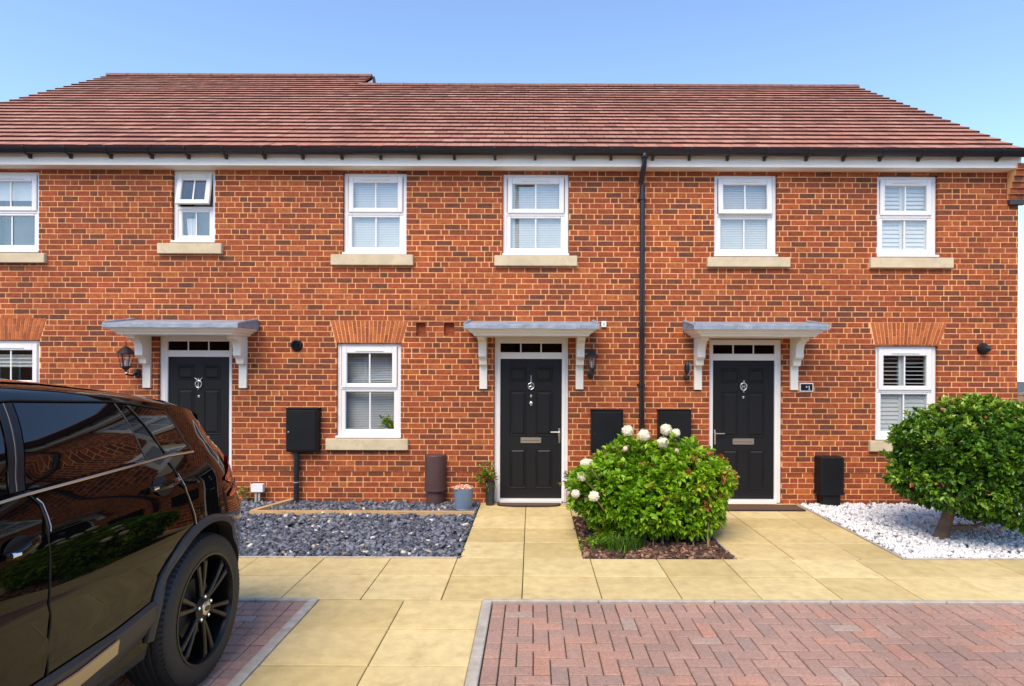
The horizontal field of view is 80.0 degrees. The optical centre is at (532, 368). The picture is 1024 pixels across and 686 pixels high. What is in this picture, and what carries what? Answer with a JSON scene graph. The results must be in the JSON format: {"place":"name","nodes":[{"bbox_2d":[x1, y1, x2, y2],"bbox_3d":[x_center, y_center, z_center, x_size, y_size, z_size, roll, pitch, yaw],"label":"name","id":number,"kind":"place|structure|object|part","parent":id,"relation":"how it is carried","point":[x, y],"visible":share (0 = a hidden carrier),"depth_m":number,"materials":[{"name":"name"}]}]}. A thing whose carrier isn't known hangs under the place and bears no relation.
{"place":"outdoors","nodes":[
{"label":"outdoors","id":0,"kind":"place"},
{"bbox_2d":[109,602,305,685],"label":"parking bay paving","id":1,"kind":"structure","parent":0,"point":[257,626],"depth_m":4.19,"materials":[{"name":"red brick"}]},
{"bbox_2d":[0,379,240,685],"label":"parked car","id":2,"kind":"object","parent":1,"relation":"on","point":[120,537],"visible":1,"depth_m":2.87,"materials":[{"name":"black paint"}]},
{"bbox_3d":[-2.089,0.341,1.720,0.195,0.384,1.547,0,0,-2],"label":"front door window","id":3,"kind":"part","parent":2,"relation":"part of","materials":[{"name":"black glass"}]},
{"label":"roof window","id":4,"kind":"part","parent":2,"relation":"part of","materials":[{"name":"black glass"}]},
{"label":"rear door window","id":5,"kind":"part","parent":2,"relation":"part of","materials":[{"name":"black glass"}]},
{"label":"quarter window","id":6,"kind":"part","parent":2,"relation":"part of","materials":[{"name":"black glass"}]},
{"bbox_2d":[241,600,481,685],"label":"driveway path","id":7,"kind":"structure","parent":0,"point":[376,643],"depth_m":4.03,"materials":[{"name":"stone"}]},
{"bbox_2d":[242,504,480,556],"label":"slate bed soil","id":8,"kind":"structure","parent":0,"point":[442,548],"depth_m":6.81,"materials":[{"name":"soil"}]},
{"bbox_2d":[0,0,1023,381],"label":"sky","id":9,"kind":"structure","parent":0,"point":[961,62],"materials":[{"name":"blue"}]},
{"bbox_2d":[460,503,582,560],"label":"garden path","id":10,"kind":"structure","parent":0,"point":[501,532],"depth_m":6.75,"materials":[{"name":"stone"}]},
{"bbox_2d":[471,460,497,505],"bbox_3d":[-0.638,1.528,8.138,0.376,0.613,0.346,0,0,0],"label":"potted plant","id":11,"kind":"object","parent":10,"relation":"on","point":[489,486],"visible":1,"depth_m":8.15,"materials":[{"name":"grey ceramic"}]},
{"bbox_2d":[497,503,560,506],"bbox_3d":[-0.048,1.829,8.175,0.860,0.016,0.191,0,0,0],"label":"doormat","id":12,"kind":"object","parent":10,"relation":"on","point":[529,504],"visible":1,"depth_m":8.14,"materials":[{"name":"rubber"}]},
{"bbox_2d":[558,467,572,504],"bbox_3d":[0.511,1.566,8.081,0.310,0.546,0.223,0,0,-25],"label":"plant pot","id":13,"kind":"object","parent":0,"point":[566,475],"visible":0.23,"depth_m":8.05,"materials":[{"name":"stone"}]},
{"bbox_2d":[570,509,581,516],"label":"cross path","id":14,"kind":"structure","parent":0,"point":[573,513],"depth_m":7.73,"materials":[{"name":"stone"}]},
{"bbox_2d":[238,558,1023,602],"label":"footway paving","id":15,"kind":"structure","parent":0,"point":[403,579],"depth_m":5.32,"materials":[{"name":"stone"}]},
{"bbox_2d":[479,603,1023,685],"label":"block paving","id":16,"kind":"structure","parent":0,"point":[583,644],"depth_m":4.07,"materials":[{"name":"red brick"},{"name":"sand"}]},
{"bbox_2d":[494,382,1023,561],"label":"ground","id":17,"kind":"structure","parent":0,"point":[1020,387],"depth_m":62.74,"materials":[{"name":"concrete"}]},
{"bbox_2d":[0,73,375,501],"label":"terraced house","id":18,"kind":"structure","parent":17,"relation":"on","point":[139,213],"depth_m":8.32,"materials":[{"name":"red brick"}]},
{"bbox_2d":[0,340,39,382],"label":"window","id":19,"kind":"structure","parent":18,"relation":"in","point":[10,360],"depth_m":8.37,"materials":[{"name":"white plastic"}]},
{"bbox_2d":[0,172,46,262],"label":"window","id":20,"kind":"structure","parent":18,"relation":"in","point":[19,191],"depth_m":8.38,"materials":[{"name":"white plastic"}]},
{"bbox_2d":[116,342,140,377],"bbox_3d":[-5.418,-0.117,8.162,0.229,0.490,0.313,0,0,0],"label":"wall lantern","id":21,"kind":"object","parent":18,"relation":"attached to","point":[125,349],"depth_m":8.10,"materials":[{"name":"black metal"}]},
{"bbox_2d":[157,171,222,253],"bbox_3d":[-4.658,-2.135,8.508,0.874,1.152,0.485,0,0,0],"label":"window","id":22,"kind":"structure","parent":18,"relation":"in","point":[200,239],"depth_m":8.36,"materials":[{"name":"white plastic"}]},
{"bbox_2d":[169,357,228,460],"bbox_3d":[-4.594,0.809,8.388,0.839,1.926,0.108,0,0,0],"label":"door","id":23,"kind":"structure","parent":18,"relation":"in","point":[200,385],"depth_m":8.39,"materials":[{"name":"wood"}]},
{"bbox_2d":[239,499,479,558],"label":"slate chippings","id":24,"kind":"object","parent":17,"relation":"on","point":[376,534],"visible":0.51,"depth_m":6.80,"materials":[{"name":"grey gravel"}]},
{"bbox_2d":[238,483,251,501],"bbox_3d":[-3.901,1.694,8.220,0.216,0.305,0.177,0,0,0],"label":"plant","id":25,"kind":"object","parent":24,"relation":"on","point":[244,497],"visible":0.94,"depth_m":8.23,"materials":[{"name":"green plant"}]},
{"bbox_2d":[251,483,264,501],"bbox_3d":[-3.716,1.699,8.241,0.164,0.276,0.070,0,0,0],"label":"socket post","id":26,"kind":"object","parent":24,"relation":"on","point":[259,488],"visible":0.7,"depth_m":8.21,"materials":[{"name":"white plastic"}]},
{"bbox_2d":[249,498,473,515],"bbox_3d":[-2.127,1.808,7.934,2.802,0.069,0.712,0,0,0],"label":"timber edging","id":27,"kind":"object","parent":24,"relation":"on","point":[263,509],"visible":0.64,"depth_m":7.58,"materials":[{"name":"brown wood"}]},
{"bbox_2d":[424,454,446,504],"bbox_3d":[-1.317,1.507,8.219,0.303,0.677,0.194,0,0,0],"label":"service cover","id":28,"kind":"object","parent":24,"relation":"on","point":[435,488],"visible":0.91,"depth_m":8.16,"materials":[{"name":"brown plastic"}]},
{"bbox_2d":[451,484,473,510],"bbox_3d":[-0.906,1.673,7.898,0.291,0.327,0.277,0,0,0],"label":"plant pot","id":29,"kind":"object","parent":24,"relation":"on","point":[463,496],"visible":1,"depth_m":7.79,"materials":[{"name":"blue ceramic"}]},
{"bbox_2d":[269,83,645,503],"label":"terraced house","id":30,"kind":"structure","parent":17,"relation":"on","point":[459,272],"depth_m":8.32,"materials":[{"name":"red brick"}]},
{"bbox_2d":[291,340,302,350],"bbox_3d":[-3.216,-0.315,8.302,0.156,0.156,0.033,0,0,0],"label":"vent cowl","id":31,"kind":"object","parent":30,"relation":"attached to","point":[296,345],"visible":1,"depth_m":8.29,"materials":[{"name":"black plastic"}]},
{"bbox_2d":[285,407,320,501],"bbox_3d":[-3.102,1.175,8.238,0.438,1.288,0.160,0,0,0],"label":"meter cabinet","id":32,"kind":"object","parent":30,"relation":"attached to","point":[303,429],"visible":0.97,"depth_m":8.17,"materials":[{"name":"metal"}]},
{"bbox_3d":[-3.101,0.830,8.168,0.382,0.530,0.021,0,0,0],"label":"door","id":33,"kind":"part","parent":32,"relation":"part of","materials":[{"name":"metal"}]},
{"bbox_2d":[325,343,408,449],"bbox_3d":[-2.249,0.386,8.404,1.119,1.452,0.278,0,0,0],"label":"window","id":34,"kind":"structure","parent":30,"relation":"in","point":[349,390],"depth_m":8.37,"materials":[{"name":"white plastic"}]},
{"bbox_2d":[331,173,413,265],"bbox_3d":[-2.179,-2.039,8.363,1.119,1.274,0.195,0,0,0],"label":"window","id":35,"kind":"structure","parent":30,"relation":"in","point":[352,255],"depth_m":8.37,"materials":[{"name":"white plastic"}]},
{"bbox_2d":[378,414,392,428],"bbox_3d":[-2.010,0.754,8.466,0.268,0.256,0.104,0,0,0],"label":"window plant","id":36,"kind":"object","parent":30,"relation":"in","point":[388,421],"depth_m":8.46,"materials":[{"name":"green plant"}]},
{"bbox_2d":[500,359,561,497],"bbox_3d":[-0.021,0.831,8.388,0.839,1.914,0.108,0,0,0],"label":"door","id":37,"kind":"structure","parent":30,"relation":"in","point":[531,389],"depth_m":8.39,"materials":[{"name":"wood"}]},
{"bbox_2d":[494,174,576,266],"bbox_3d":[0.047,-2.027,8.363,1.126,1.270,0.195,0,0,0],"label":"window","id":38,"kind":"structure","parent":30,"relation":"in","point":[557,255],"depth_m":8.37,"materials":[{"name":"white plastic"}]},
{"bbox_2d":[585,346,597,378],"bbox_3d":[0.795,-0.083,8.196,0.173,0.450,0.244,0,0,0],"label":"wall lantern","id":39,"kind":"object","parent":30,"relation":"attached to","point":[591,353],"depth_m":8.14,"materials":[{"name":"black metal"}]},
{"bbox_2d":[601,321,605,326],"bbox_3d":[0.972,-0.601,8.300,0.070,0.084,0.036,0,0,0],"label":"junction box","id":40,"kind":"object","parent":30,"relation":"attached to","point":[603,323],"visible":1,"depth_m":8.29,"materials":[{"name":"white plastic"}]},
{"bbox_2d":[590,409,623,453],"bbox_3d":[1.003,0.853,8.238,0.438,0.601,0.160,0,0,0],"label":"meter cabinet","id":41,"kind":"object","parent":30,"relation":"attached to","point":[606,425],"visible":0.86,"depth_m":8.17,"materials":[{"name":"black plastic"}]},
{"bbox_3d":[1.003,0.855,8.168,0.382,0.537,0.021,0,0,0],"label":"door","id":42,"kind":"part","parent":41,"relation":"part of","materials":[{"name":"black plastic"}]},
{"bbox_2d":[637,153,647,430],"bbox_3d":[1.481,-0.507,8.173,0.110,4.694,0.290,0,0,0],"label":"downpipe","id":43,"kind":"object","parent":30,"relation":"attached to","point":[642,200],"visible":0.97,"depth_m":8.21,"materials":[{"name":"black plastic"}]},
{"bbox_2d":[239,503,1023,560],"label":"garden edging","id":44,"kind":"object","parent":17,"relation":"on","point":[850,531],"visible":0.25,"depth_m":5.90,"materials":[{"name":"concrete"}]},
{"bbox_2d":[608,84,1023,504],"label":"terraced house","id":45,"kind":"structure","parent":17,"relation":"on","point":[849,252],"depth_m":8.32,"materials":[{"name":"red brick"}]},
{"bbox_2d":[657,409,691,443],"bbox_3d":[1.916,0.860,8.238,0.446,0.615,0.160,0,0,0],"label":"meter cabinet","id":46,"kind":"object","parent":45,"relation":"attached to","point":[680,419],"visible":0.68,"depth_m":8.17,"materials":[{"name":"black plastic"}]},
{"bbox_3d":[1.916,0.862,8.168,0.389,0.551,0.021,0,0,0],"label":"door","id":47,"kind":"part","parent":46,"relation":"part of","materials":[{"name":"black plastic"}]},
{"bbox_2d":[683,360,691,378],"bbox_3d":[2.091,0.012,8.251,0.102,0.253,0.134,0,0,0],"label":"wall lantern","id":48,"kind":"object","parent":45,"relation":"attached to","point":[687,367],"depth_m":8.21,"materials":[{"name":"black plastic"}]},
{"bbox_2d":[713,361,773,498],"bbox_3d":[2.901,0.847,8.388,0.839,1.903,0.108,0,0,0],"label":"door","id":49,"kind":"structure","parent":45,"relation":"in","point":[743,391],"depth_m":8.39,"materials":[{"name":"wood"}]},
{"bbox_2d":[706,176,790,267],"bbox_3d":[2.942,-2.013,8.363,1.126,1.270,0.195,0,0,0],"label":"window","id":50,"kind":"structure","parent":45,"relation":"in","point":[763,255],"depth_m":8.37,"materials":[{"name":"white plastic"}]},
{"bbox_2d":[799,383,812,391],"bbox_3d":[3.737,0.259,8.309,0.189,0.119,0.018,0,0,0],"label":"house number plaque","id":51,"kind":"object","parent":45,"relation":"attached to","point":[805,387],"visible":1,"depth_m":8.30,"materials":[{"name":"black plastic"}]},
{"bbox_2d":[814,455,844,505],"bbox_3d":[4.008,1.526,8.219,0.344,0.675,0.194,0,0,0],"label":"gas meter box","id":52,"kind":"object","parent":45,"relation":"attached to","point":[828,479],"visible":0.93,"depth_m":8.13,"materials":[{"name":"black plastic"}]},
{"bbox_2d":[868,346,935,451],"bbox_3d":[5.155,0.414,8.368,1.133,1.438,0.205,0,0,0],"label":"window","id":53,"kind":"structure","parent":45,"relation":"in","point":[891,401],"depth_m":8.37,"materials":[{"name":"white plastic"}]},
{"bbox_2d":[869,177,953,268],"bbox_3d":[5.158,-1.999,8.358,1.126,1.270,0.187,0,0,0],"label":"window","id":54,"kind":"structure","parent":45,"relation":"in","point":[905,205],"depth_m":8.37,"materials":[{"name":"white plastic"}]},
{"bbox_2d":[977,343,991,354],"bbox_3d":[6.146,-0.266,8.244,0.160,0.160,0.148,0,0,0],"label":"vent cowl","id":55,"kind":"object","parent":45,"relation":"attached to","point":[983,348],"visible":1,"depth_m":8.26,"materials":[{"name":"black plastic"}]},
{"bbox_2d":[1017,392,1023,401],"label":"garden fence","id":56,"kind":"object","parent":17,"relation":"on","point":[1020,398],"visible":0.04,"depth_m":10.00,"materials":[{"name":"brown wood"}]},
{"bbox_2d":[709,504,901,559],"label":"side garden path","id":57,"kind":"structure","parent":0,"point":[800,535],"depth_m":6.59,"materials":[{"name":"stone"}]},
{"bbox_2d":[727,504,805,510],"bbox_3d":[2.948,1.839,8.052,1.200,0.016,0.349,0,0,0],"label":"doormat","id":58,"kind":"object","parent":57,"relation":"on","point":[761,507],"visible":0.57,"depth_m":8.02,"materials":[{"name":"rubber"}]},
{"label":"bed soil","id":59,"kind":"structure","parent":0,"visible":0},
{"bbox_2d":[572,516,733,559],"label":"bark mulch","id":60,"kind":"object","parent":59,"relation":"on","point":[672,548],"visible":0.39,"depth_m":6.13,"materials":[{"name":"brown wood"}]},
{"bbox_2d":[577,535,607,552],"bbox_3d":[0.624,1.802,6.183,0.303,0.199,0.261,0,0,-39],"label":"plant","id":61,"kind":"object","parent":60,"relation":"on","point":[590,541],"visible":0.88,"depth_m":6.16,"materials":[{"name":"green plant"}]},
{"bbox_2d":[586,517,623,538],"bbox_3d":[0.813,1.661,6.454,0.535,0.337,0.523,0,0,0],"label":"plant","id":62,"kind":"object","parent":60,"relation":"on","point":[608,531],"visible":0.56,"depth_m":6.37,"materials":[{"name":"green plant"}]},
{"bbox_2d":[591,533,646,552],"bbox_3d":[0.923,1.763,6.188,0.674,0.180,0.473,0,0,-25],"label":"grass tuft","id":63,"kind":"object","parent":60,"relation":"on","point":[613,543],"visible":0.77,"depth_m":6.15,"materials":[{"name":"green plant"}]},
{"bbox_2d":[564,423,738,546],"bbox_3d":[1.281,1.231,6.809,1.908,1.295,1.617,0,0,0],"label":"flowering bush","id":64,"kind":"object","parent":60,"relation":"on","point":[662,487],"visible":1,"depth_m":6.30,"materials":[{"name":"green plant"}]},
{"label":"road","id":65,"kind":"structure","parent":0,"visible":0},
{"bbox_2d":[226,598,318,685],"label":"bay kerb edging","id":66,"kind":"object","parent":65,"relation":"on","point":[246,671],"visible":0.39,"depth_m":4.18,"materials":[{"name":"concrete"}]},
{"bbox_2d":[464,599,1023,685],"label":"kerb edging","id":67,"kind":"object","parent":65,"relation":"on","point":[473,675],"visible":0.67,"depth_m":4.80,"materials":[{"name":"concrete"}]},
{"label":"marble bed soil","id":68,"kind":"structure","parent":0,"visible":0},
{"bbox_2d":[800,502,1023,557],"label":"marble chippings","id":69,"kind":"object","parent":68,"relation":"on","point":[905,523],"visible":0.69,"depth_m":6.83,"materials":[{"name":"white gravel"}]},
{"bbox_2d":[878,392,1023,539],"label":"round tree","id":70,"kind":"object","parent":68,"relation":"on","point":[972,459],"visible":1,"depth_m":6.26,"materials":[{"name":"green plant"}]}
]}

